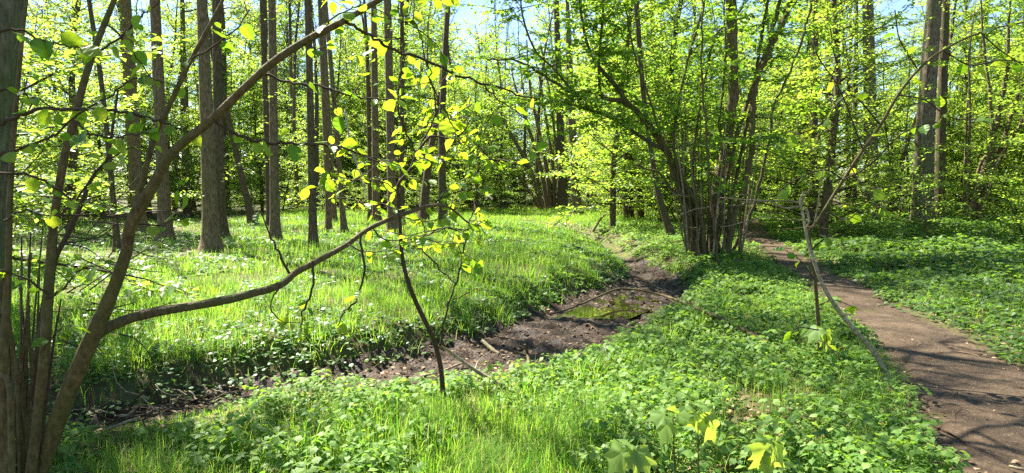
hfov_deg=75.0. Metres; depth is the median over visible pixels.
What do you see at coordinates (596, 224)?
stick
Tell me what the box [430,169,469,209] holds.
leafy sapling
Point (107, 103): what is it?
understorey tree
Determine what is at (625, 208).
understorey tree
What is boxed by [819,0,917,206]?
understorey tree
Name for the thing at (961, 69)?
leafy sapling
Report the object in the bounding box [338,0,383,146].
slender tree
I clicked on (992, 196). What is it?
leafy sapling
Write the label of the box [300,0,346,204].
slender tree
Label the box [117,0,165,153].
slender tree
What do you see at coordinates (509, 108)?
understorey tree
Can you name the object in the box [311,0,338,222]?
alder tree
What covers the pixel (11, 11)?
mossy tree
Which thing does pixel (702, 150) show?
hazel shrub
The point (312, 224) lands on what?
alder tree
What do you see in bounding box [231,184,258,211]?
leafy sapling
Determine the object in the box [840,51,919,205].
understorey tree
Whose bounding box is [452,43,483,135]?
understorey tree
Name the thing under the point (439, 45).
understorey tree
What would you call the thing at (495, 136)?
understorey tree
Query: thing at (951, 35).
understorey tree
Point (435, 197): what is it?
leafy sapling
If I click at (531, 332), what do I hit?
muddy stream bed
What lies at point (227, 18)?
understorey tree
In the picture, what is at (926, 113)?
woodland tree
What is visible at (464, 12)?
sky
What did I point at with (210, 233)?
alder tree
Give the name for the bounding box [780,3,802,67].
slender tree
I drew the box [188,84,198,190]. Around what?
understorey tree
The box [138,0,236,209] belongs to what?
understorey tree
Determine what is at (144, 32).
slender tree
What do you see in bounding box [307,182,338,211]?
leafy sapling
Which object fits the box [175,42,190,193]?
alder tree
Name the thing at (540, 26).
understorey tree
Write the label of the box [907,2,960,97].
slender tree
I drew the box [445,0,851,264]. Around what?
coppiced hazel
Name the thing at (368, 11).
understorey tree
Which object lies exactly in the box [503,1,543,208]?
slender tree
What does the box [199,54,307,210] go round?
understorey tree
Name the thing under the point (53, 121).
understorey tree
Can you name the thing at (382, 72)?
understorey tree
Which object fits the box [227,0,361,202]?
understorey tree
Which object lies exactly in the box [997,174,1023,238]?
leafy sapling
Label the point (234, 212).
leafy sapling
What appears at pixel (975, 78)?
slender tree
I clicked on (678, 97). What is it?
understorey tree
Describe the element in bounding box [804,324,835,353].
sycamore seedling
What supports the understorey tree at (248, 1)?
on the ground at (107, 392)
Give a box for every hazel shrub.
[0,0,540,472]
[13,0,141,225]
[13,61,98,232]
[51,129,129,213]
[118,62,245,217]
[148,140,200,204]
[230,114,299,201]
[241,122,321,202]
[279,77,385,206]
[332,95,426,209]
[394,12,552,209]
[418,73,511,201]
[458,87,568,206]
[465,78,535,202]
[505,49,600,205]
[530,112,589,207]
[566,121,655,215]
[594,54,800,221]
[598,91,758,220]
[633,84,765,218]
[731,104,835,215]
[904,97,1023,220]
[934,66,1023,213]
[946,0,1023,222]
[975,26,1023,190]
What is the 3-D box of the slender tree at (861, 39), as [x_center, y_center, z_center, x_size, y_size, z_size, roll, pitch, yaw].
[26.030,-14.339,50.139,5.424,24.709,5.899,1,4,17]
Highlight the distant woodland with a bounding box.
[21,46,983,203]
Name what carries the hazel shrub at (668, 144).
on the ground at (107, 392)
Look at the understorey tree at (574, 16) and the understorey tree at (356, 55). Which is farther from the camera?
the understorey tree at (574, 16)
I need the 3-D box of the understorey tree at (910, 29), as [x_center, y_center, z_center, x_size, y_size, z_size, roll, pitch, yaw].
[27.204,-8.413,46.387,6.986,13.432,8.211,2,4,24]
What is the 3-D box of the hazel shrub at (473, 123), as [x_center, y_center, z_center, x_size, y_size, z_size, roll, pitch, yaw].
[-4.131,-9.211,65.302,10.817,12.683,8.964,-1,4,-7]
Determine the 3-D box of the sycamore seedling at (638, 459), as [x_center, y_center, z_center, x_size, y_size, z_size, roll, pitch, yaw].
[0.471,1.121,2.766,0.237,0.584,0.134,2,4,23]
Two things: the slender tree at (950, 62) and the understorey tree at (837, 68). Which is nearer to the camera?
the understorey tree at (837, 68)
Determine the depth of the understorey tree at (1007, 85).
37.24 m
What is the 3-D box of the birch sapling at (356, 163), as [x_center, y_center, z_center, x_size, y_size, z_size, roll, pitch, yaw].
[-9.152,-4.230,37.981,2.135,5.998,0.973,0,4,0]
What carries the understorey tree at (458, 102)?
on the ground at (107, 392)
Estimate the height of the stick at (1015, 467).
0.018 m
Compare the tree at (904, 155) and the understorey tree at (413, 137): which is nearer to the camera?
the tree at (904, 155)
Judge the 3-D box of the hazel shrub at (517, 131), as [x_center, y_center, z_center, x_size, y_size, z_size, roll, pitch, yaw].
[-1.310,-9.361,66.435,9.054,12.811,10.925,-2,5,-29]
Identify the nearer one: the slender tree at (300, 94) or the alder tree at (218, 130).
the alder tree at (218, 130)
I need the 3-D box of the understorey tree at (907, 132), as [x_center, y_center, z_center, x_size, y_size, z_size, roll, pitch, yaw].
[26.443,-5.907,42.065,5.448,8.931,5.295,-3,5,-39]
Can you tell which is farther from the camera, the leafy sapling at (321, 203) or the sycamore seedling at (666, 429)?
the leafy sapling at (321, 203)
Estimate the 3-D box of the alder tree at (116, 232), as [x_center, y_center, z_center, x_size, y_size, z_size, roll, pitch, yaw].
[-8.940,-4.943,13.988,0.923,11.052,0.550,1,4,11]
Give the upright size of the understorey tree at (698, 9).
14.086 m
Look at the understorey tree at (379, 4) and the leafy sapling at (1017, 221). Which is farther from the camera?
the understorey tree at (379, 4)
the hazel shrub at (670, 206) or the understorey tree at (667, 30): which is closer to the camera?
the hazel shrub at (670, 206)
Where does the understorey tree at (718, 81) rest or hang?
on the ground at (107, 392)
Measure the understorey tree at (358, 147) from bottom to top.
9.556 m
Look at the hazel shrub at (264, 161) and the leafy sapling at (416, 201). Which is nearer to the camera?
the leafy sapling at (416, 201)
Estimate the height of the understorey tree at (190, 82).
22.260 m
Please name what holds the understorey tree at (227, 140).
on the ground at (107, 392)
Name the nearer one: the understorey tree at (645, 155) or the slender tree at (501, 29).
the understorey tree at (645, 155)
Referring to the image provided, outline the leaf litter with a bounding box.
[11,216,1023,472]
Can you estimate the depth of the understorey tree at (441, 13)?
84.49 m
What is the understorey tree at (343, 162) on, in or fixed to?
on the ground at (107, 392)
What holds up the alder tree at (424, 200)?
on the ground at (107, 392)
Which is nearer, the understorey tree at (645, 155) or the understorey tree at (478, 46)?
the understorey tree at (645, 155)
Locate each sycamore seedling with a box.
[603,439,656,472]
[645,405,693,472]
[683,402,719,472]
[748,434,786,472]
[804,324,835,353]
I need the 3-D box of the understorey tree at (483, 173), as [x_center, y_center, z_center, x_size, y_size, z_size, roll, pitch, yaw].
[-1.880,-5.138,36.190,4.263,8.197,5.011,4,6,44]
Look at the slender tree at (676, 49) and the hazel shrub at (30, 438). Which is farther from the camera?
the slender tree at (676, 49)
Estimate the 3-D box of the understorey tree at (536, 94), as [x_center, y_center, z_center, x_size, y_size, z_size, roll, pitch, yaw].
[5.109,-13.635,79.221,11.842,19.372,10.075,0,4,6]
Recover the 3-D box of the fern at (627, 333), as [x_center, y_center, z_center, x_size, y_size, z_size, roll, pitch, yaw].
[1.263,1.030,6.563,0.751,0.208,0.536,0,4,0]
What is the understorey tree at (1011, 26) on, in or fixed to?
on the ground at (107, 392)
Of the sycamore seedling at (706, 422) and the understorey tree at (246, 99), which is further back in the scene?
the understorey tree at (246, 99)
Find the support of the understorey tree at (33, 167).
on the ground at (107, 392)
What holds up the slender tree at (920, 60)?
on the ground at (107, 392)
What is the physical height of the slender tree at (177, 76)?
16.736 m
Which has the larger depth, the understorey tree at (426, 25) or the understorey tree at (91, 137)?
the understorey tree at (426, 25)
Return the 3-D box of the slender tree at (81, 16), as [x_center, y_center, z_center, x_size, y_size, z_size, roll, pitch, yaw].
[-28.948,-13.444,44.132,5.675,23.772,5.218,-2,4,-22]
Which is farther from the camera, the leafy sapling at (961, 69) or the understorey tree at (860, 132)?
the understorey tree at (860, 132)
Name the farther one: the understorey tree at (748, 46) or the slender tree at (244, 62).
the slender tree at (244, 62)
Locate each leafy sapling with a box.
[16,138,98,219]
[225,177,246,214]
[229,118,323,210]
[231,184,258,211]
[232,171,265,213]
[263,179,294,208]
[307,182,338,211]
[337,170,367,213]
[405,168,436,208]
[405,175,433,213]
[405,187,420,208]
[416,174,454,213]
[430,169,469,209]
[437,186,465,212]
[486,174,520,209]
[498,171,542,212]
[567,183,597,210]
[773,10,1023,368]
[836,142,940,224]
[863,123,971,211]
[877,148,997,251]
[903,151,962,213]
[950,137,1023,237]
[970,147,1023,245]
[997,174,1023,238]
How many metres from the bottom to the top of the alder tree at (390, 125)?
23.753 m
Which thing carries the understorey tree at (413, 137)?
on the ground at (107, 392)
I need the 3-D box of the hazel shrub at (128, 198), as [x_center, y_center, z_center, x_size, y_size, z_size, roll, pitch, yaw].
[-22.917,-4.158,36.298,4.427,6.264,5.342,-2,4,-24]
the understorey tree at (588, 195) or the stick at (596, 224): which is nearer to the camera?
the stick at (596, 224)
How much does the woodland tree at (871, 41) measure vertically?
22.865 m
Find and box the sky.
[21,0,1022,191]
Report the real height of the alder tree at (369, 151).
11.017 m
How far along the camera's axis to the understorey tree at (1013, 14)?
25.71 m
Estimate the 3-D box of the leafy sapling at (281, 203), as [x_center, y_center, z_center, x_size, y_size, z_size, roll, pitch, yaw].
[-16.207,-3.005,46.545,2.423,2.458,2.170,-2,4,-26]
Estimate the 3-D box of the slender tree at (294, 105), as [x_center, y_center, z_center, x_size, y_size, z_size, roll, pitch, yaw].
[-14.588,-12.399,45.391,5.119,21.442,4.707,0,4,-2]
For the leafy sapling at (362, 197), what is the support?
on the ground at (107, 392)
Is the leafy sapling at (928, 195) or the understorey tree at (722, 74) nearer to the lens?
the leafy sapling at (928, 195)
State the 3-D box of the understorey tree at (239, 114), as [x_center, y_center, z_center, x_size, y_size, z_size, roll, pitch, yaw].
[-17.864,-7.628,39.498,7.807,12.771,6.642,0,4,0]
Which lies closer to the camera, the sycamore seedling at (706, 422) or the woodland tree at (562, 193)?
the sycamore seedling at (706, 422)
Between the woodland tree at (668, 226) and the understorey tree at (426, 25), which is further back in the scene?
the understorey tree at (426, 25)
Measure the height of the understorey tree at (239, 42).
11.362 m
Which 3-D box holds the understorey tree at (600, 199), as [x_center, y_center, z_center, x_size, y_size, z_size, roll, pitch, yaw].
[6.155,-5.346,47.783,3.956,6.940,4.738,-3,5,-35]
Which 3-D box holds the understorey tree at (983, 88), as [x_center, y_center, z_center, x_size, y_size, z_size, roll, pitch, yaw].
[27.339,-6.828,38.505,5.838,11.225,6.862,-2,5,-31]
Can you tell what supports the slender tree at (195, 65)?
on the ground at (107, 392)
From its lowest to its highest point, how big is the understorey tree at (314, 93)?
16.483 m
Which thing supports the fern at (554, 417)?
on the ground at (107, 392)
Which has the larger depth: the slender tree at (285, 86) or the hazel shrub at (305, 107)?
the slender tree at (285, 86)
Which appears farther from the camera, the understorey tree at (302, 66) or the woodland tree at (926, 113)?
the understorey tree at (302, 66)
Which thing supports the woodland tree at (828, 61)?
on the ground at (107, 392)
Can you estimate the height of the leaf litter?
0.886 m
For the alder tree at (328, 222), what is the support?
on the ground at (107, 392)
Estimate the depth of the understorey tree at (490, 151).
59.47 m
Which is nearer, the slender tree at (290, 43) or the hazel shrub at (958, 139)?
the hazel shrub at (958, 139)
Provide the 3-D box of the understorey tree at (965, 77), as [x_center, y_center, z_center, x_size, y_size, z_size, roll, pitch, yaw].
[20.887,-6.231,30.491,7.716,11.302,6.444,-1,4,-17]
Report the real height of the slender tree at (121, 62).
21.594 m
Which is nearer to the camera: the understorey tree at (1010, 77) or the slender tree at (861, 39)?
the understorey tree at (1010, 77)
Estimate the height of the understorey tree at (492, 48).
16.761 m
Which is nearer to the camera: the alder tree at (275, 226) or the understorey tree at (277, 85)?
the alder tree at (275, 226)
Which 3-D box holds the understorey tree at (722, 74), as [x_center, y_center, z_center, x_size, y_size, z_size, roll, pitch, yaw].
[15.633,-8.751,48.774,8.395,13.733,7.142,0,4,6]
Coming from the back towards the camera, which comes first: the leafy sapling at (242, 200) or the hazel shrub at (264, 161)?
the hazel shrub at (264, 161)
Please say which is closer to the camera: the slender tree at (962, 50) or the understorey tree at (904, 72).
the understorey tree at (904, 72)
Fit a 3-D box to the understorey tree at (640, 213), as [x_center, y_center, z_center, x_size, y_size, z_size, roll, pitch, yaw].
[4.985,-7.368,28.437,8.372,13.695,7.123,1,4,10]
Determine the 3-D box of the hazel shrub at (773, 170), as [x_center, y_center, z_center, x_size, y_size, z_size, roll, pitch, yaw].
[13.891,-3.878,34.577,7.134,6.010,5.320,4,6,44]
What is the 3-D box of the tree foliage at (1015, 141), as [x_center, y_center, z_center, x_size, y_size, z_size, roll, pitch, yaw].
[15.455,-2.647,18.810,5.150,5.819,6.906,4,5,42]
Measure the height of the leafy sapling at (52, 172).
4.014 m
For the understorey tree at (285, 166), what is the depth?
56.29 m
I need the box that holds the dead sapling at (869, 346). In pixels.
[720,170,890,384]
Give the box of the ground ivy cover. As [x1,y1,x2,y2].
[11,214,630,424]
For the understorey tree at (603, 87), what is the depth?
61.67 m
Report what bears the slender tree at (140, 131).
on the ground at (107, 392)
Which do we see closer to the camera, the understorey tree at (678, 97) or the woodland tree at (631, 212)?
the woodland tree at (631, 212)
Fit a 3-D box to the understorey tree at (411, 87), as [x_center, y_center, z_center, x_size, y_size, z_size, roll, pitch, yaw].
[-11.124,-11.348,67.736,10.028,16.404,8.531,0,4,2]
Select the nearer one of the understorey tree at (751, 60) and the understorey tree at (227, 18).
the understorey tree at (751, 60)
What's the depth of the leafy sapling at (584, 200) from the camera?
38.56 m
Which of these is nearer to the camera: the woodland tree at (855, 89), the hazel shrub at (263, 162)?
the woodland tree at (855, 89)
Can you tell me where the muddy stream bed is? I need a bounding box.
[45,256,693,436]
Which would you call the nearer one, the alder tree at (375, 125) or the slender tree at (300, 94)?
the alder tree at (375, 125)
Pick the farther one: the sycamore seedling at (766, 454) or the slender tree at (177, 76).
the slender tree at (177, 76)
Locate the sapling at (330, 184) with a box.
[300,0,548,397]
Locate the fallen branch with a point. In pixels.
(740, 328)
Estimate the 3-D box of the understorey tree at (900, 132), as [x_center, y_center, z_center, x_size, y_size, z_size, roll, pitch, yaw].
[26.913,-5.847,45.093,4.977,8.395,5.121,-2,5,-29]
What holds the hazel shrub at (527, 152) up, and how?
on the ground at (107, 392)
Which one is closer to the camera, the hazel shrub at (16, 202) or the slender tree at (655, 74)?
the hazel shrub at (16, 202)
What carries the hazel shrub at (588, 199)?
on the ground at (107, 392)
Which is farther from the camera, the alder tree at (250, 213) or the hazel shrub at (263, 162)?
the hazel shrub at (263, 162)
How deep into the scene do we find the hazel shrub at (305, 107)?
50.58 m
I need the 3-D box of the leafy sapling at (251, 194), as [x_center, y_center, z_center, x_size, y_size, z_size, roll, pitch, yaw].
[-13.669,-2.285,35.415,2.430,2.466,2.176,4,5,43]
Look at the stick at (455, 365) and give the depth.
6.98 m
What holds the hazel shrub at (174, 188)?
on the ground at (107, 392)
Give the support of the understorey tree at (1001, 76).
on the ground at (107, 392)
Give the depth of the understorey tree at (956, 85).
36.01 m
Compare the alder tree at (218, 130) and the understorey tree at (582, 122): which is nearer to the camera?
the alder tree at (218, 130)
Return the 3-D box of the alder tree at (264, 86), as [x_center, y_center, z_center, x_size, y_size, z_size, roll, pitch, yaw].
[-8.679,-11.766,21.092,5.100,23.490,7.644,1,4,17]
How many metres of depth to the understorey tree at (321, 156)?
47.22 m
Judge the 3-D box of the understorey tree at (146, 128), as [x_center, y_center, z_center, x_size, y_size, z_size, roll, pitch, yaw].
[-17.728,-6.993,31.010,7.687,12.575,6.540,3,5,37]
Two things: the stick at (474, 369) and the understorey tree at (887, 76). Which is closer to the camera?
the stick at (474, 369)
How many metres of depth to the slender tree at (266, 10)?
36.84 m
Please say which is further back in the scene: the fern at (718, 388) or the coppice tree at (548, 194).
the coppice tree at (548, 194)
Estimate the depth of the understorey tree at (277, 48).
77.09 m
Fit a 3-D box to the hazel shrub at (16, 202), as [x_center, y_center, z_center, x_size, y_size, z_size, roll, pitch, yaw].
[-15.015,-2.538,19.023,5.005,5.654,6.710,0,4,-5]
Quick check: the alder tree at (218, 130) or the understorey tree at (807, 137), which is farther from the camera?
the understorey tree at (807, 137)
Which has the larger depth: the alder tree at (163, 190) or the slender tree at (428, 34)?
the slender tree at (428, 34)
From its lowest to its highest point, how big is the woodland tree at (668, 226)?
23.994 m
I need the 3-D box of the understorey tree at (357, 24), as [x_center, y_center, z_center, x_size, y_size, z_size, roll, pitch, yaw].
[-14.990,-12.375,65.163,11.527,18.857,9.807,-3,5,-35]
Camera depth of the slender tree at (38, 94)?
47.30 m
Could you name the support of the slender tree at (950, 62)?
on the ground at (107, 392)
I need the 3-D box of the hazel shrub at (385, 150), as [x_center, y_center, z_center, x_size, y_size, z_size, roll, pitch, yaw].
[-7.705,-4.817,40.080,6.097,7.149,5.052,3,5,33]
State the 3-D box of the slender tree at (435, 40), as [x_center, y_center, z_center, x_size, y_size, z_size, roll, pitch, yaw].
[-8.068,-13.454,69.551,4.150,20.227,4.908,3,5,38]
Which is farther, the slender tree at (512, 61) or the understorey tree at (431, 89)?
the slender tree at (512, 61)
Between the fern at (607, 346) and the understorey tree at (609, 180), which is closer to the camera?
the fern at (607, 346)
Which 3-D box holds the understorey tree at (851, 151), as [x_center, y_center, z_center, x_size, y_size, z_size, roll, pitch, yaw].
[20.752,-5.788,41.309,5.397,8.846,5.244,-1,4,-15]
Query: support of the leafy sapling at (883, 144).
on the ground at (107, 392)
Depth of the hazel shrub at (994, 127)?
25.54 m
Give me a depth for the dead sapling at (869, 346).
5.73 m
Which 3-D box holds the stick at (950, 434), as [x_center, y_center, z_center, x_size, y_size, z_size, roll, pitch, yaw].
[2.826,1.277,4.313,0.017,0.025,0.264,0,4,-7]
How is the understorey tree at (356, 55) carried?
on the ground at (107, 392)
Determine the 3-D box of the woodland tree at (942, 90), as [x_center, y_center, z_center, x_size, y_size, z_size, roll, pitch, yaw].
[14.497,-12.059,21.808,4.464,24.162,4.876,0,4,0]
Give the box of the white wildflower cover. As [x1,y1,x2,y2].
[17,215,589,326]
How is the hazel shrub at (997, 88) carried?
on the ground at (107, 392)
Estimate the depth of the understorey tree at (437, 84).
51.45 m
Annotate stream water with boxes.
[488,287,667,372]
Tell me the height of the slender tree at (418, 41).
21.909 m
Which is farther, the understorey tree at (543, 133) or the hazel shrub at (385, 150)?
the understorey tree at (543, 133)
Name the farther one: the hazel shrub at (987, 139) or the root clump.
the hazel shrub at (987, 139)
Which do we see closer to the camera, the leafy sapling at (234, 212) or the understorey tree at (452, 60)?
the leafy sapling at (234, 212)
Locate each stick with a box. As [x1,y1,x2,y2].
[107,401,191,430]
[420,363,462,375]
[439,344,505,388]
[481,339,499,354]
[524,344,532,385]
[592,213,605,231]
[612,272,671,292]
[934,426,965,442]
[1009,465,1023,470]
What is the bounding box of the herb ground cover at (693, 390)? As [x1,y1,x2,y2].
[15,218,1023,472]
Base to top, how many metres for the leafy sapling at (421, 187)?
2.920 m
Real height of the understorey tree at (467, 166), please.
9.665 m
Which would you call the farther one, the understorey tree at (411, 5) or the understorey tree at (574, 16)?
the understorey tree at (574, 16)
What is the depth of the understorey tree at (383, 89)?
46.56 m
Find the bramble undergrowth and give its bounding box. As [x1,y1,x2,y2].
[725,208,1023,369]
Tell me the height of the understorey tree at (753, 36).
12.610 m
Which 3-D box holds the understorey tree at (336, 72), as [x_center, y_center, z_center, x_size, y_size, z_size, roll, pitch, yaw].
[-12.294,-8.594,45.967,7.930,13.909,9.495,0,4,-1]
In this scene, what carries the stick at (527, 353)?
on the ground at (107, 392)
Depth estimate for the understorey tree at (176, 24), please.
34.74 m
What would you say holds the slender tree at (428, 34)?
on the ground at (107, 392)
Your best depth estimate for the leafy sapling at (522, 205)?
38.41 m
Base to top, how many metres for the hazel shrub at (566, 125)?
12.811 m
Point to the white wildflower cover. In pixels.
(239, 245)
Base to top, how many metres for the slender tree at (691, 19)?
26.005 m
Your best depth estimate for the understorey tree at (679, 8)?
24.50 m
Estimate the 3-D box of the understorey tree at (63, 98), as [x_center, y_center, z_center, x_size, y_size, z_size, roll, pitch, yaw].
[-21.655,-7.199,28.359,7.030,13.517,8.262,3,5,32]
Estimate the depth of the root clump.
5.49 m
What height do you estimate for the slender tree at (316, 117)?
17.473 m
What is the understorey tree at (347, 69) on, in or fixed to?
on the ground at (107, 392)
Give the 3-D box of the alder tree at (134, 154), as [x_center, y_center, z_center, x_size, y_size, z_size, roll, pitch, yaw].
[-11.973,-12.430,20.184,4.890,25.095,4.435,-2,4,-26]
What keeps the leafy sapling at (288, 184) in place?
on the ground at (107, 392)
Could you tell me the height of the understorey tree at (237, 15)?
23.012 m
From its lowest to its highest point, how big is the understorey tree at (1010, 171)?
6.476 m
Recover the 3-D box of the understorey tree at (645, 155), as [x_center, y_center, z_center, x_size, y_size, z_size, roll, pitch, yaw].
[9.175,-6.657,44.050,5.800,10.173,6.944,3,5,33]
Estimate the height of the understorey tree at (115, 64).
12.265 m
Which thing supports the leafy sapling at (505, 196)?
on the ground at (107, 392)
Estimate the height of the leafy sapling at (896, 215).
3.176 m
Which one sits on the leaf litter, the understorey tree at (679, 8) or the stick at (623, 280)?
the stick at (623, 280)
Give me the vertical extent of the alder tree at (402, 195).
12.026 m
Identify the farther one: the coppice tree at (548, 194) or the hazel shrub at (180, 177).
the hazel shrub at (180, 177)
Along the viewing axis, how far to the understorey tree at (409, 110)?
55.46 m
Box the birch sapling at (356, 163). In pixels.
[340,109,367,209]
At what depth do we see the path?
5.79 m
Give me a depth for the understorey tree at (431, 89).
43.12 m
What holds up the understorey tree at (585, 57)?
on the ground at (107, 392)
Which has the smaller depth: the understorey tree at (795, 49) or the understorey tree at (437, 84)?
the understorey tree at (795, 49)
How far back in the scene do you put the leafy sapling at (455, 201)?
34.05 m
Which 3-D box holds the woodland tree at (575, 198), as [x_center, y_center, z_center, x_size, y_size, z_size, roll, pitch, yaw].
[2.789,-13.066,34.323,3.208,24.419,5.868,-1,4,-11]
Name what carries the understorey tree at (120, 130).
on the ground at (107, 392)
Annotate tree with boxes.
[0,0,23,399]
[12,25,228,311]
[14,0,129,221]
[14,0,198,231]
[14,1,128,217]
[15,137,57,209]
[22,0,142,213]
[24,82,96,182]
[25,5,66,208]
[32,27,153,216]
[36,0,66,103]
[46,0,196,216]
[49,0,105,197]
[64,0,120,251]
[76,67,123,200]
[83,1,146,208]
[91,21,200,204]
[95,6,119,122]
[112,0,151,230]
[114,0,241,206]
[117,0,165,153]
[132,1,166,152]
[135,0,170,65]
[135,0,191,241]
[135,63,146,213]
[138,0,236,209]
[161,1,229,210]
[167,0,264,199]
[167,7,211,110]
[169,23,237,174]
[169,29,281,211]
[171,0,306,199]
[171,37,292,208]
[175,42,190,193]
[179,0,303,202]
[180,0,244,213]
[183,0,238,254]
[187,0,256,212]
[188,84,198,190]
[196,0,289,201]
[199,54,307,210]
[208,15,256,225]
[212,0,249,239]
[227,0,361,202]
[228,0,260,206]
[231,0,303,100]
[234,0,313,199]
[241,19,306,198]
[243,0,269,226]
[250,74,323,204]
[251,0,283,241]
[251,42,355,201]
[253,0,330,202]
[254,0,318,206]
[264,123,307,205]
[277,14,304,204]
[279,5,399,207]
[279,11,386,210]
[279,58,342,172]
[280,0,318,250]
[283,85,362,207]
[289,0,351,210]
[289,42,306,198]
[292,73,380,198]
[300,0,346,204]
[300,17,383,197]
[305,96,366,203]
[306,35,411,205]
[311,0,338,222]
[315,0,337,231]
[319,5,427,189]
[323,0,356,232]
[323,56,434,207]
[334,18,381,98]
[337,4,362,89]
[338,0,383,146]
[343,14,458,207]
[347,24,428,205]
[351,71,408,200]
[354,0,371,220]
[354,0,384,221]
[354,0,430,128]
[354,0,459,195]
[359,53,437,190]
[367,0,433,195]
[372,0,407,232]
[379,40,425,185]
[381,0,462,196]
[381,116,428,207]
[384,0,405,224]
[395,0,484,189]
[397,81,498,207]
[398,17,481,200]
[399,0,442,198]
[408,5,433,143]
[408,59,505,206]
[415,9,461,222]
[418,64,506,204]
[419,26,474,200]
[422,12,455,97]
[430,0,464,225]
[430,64,519,212]
[431,9,532,203]
[436,0,520,204]
[449,116,490,202]
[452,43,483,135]
[455,45,528,201]
[459,36,568,208]
[464,52,527,207]
[470,92,520,200]
[475,0,519,93]
[475,71,529,198]
[479,0,527,208]
[491,17,530,200]
[493,0,523,202]
[496,5,564,208]
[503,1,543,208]
[509,78,587,197]
[513,74,548,192]
[514,1,597,201]
[523,30,553,165]
[529,0,625,196]
[529,38,575,179]
[534,0,708,228]
[535,0,734,218]
[539,67,598,200]
[541,111,590,200]
[551,0,617,208]
[553,0,586,209]
[562,3,702,218]
[564,0,585,215]
[564,30,621,188]
[567,116,619,208]
[569,65,605,202]
[573,5,651,201]
[578,92,655,217]
[583,2,693,199]
[587,0,783,223]
[605,66,670,208]
[626,9,634,219]
[634,0,675,235]
[639,32,712,211]
[644,0,768,207]
[650,0,668,210]
[658,15,767,204]
[659,1,679,208]
[671,53,766,207]
[678,0,719,121]
[694,24,747,192]
[697,0,970,237]
[700,69,755,206]
[703,0,819,213]
[706,57,823,216]
[711,0,786,211]
[714,0,941,233]
[716,0,823,212]
[731,1,862,218]
[738,1,887,216]
[746,46,844,206]
[769,66,837,210]
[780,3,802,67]
[785,0,915,216]
[792,0,818,219]
[806,79,895,203]
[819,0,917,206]
[824,3,832,215]
[839,0,898,201]
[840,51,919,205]
[844,1,857,212]
[857,30,935,216]
[858,21,947,205]
[859,0,890,222]
[861,0,1021,211]
[879,92,934,209]
[882,76,948,202]
[884,0,1023,205]
[893,29,988,209]
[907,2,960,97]
[908,0,955,232]
[909,0,976,208]
[909,1,970,195]
[918,0,973,137]
[919,0,953,219]
[945,0,1023,200]
[946,0,1023,208]
[946,3,1020,209]
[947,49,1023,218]
[948,21,1021,202]
[949,0,997,200]
[950,37,1020,209]
[952,0,1006,210]
[956,0,1023,203]
[989,95,1023,215]
[992,35,1023,208]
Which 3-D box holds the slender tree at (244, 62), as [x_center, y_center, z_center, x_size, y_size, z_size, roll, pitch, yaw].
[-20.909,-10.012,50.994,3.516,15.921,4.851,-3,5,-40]
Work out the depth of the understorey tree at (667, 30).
84.30 m
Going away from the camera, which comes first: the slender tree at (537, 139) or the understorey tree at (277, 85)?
the slender tree at (537, 139)
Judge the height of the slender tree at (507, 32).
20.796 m
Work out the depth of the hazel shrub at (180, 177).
52.77 m
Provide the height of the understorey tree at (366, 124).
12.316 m
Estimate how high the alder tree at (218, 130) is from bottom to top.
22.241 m
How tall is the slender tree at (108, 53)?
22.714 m
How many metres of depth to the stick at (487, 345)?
7.89 m
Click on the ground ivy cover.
(216, 257)
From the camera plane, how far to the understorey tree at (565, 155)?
55.89 m
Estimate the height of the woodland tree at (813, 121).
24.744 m
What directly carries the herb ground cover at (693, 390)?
on the ground at (107, 392)
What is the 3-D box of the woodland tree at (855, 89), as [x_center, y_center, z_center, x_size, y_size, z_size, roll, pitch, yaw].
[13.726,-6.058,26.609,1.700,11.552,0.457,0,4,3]
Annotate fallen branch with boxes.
[531,288,803,366]
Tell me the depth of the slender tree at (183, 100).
35.28 m
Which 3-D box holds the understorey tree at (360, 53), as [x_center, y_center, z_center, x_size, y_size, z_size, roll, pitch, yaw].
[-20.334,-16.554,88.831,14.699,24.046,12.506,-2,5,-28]
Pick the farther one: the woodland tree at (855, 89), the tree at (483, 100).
the tree at (483, 100)
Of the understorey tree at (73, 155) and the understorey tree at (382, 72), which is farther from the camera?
the understorey tree at (382, 72)
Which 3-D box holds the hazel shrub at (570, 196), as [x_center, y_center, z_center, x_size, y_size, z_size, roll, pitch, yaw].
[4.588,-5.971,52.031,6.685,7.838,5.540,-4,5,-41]
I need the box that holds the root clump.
[72,354,239,434]
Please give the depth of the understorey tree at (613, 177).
22.68 m
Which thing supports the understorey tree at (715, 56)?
on the ground at (107, 392)
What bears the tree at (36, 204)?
on the ground at (107, 392)
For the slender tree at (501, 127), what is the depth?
44.09 m
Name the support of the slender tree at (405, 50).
on the ground at (107, 392)
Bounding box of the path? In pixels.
[741,220,1023,472]
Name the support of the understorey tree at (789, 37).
on the ground at (107, 392)
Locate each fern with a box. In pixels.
[538,411,573,428]
[581,341,632,362]
[603,326,681,350]
[661,379,729,409]
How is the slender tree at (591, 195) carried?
on the ground at (107, 392)
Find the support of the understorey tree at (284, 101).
on the ground at (107, 392)
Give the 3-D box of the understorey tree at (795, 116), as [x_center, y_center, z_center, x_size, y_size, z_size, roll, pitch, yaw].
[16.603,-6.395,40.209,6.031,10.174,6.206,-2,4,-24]
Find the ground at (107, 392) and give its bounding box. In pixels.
[11,192,1023,472]
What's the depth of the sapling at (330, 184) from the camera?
4.75 m
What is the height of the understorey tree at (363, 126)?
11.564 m

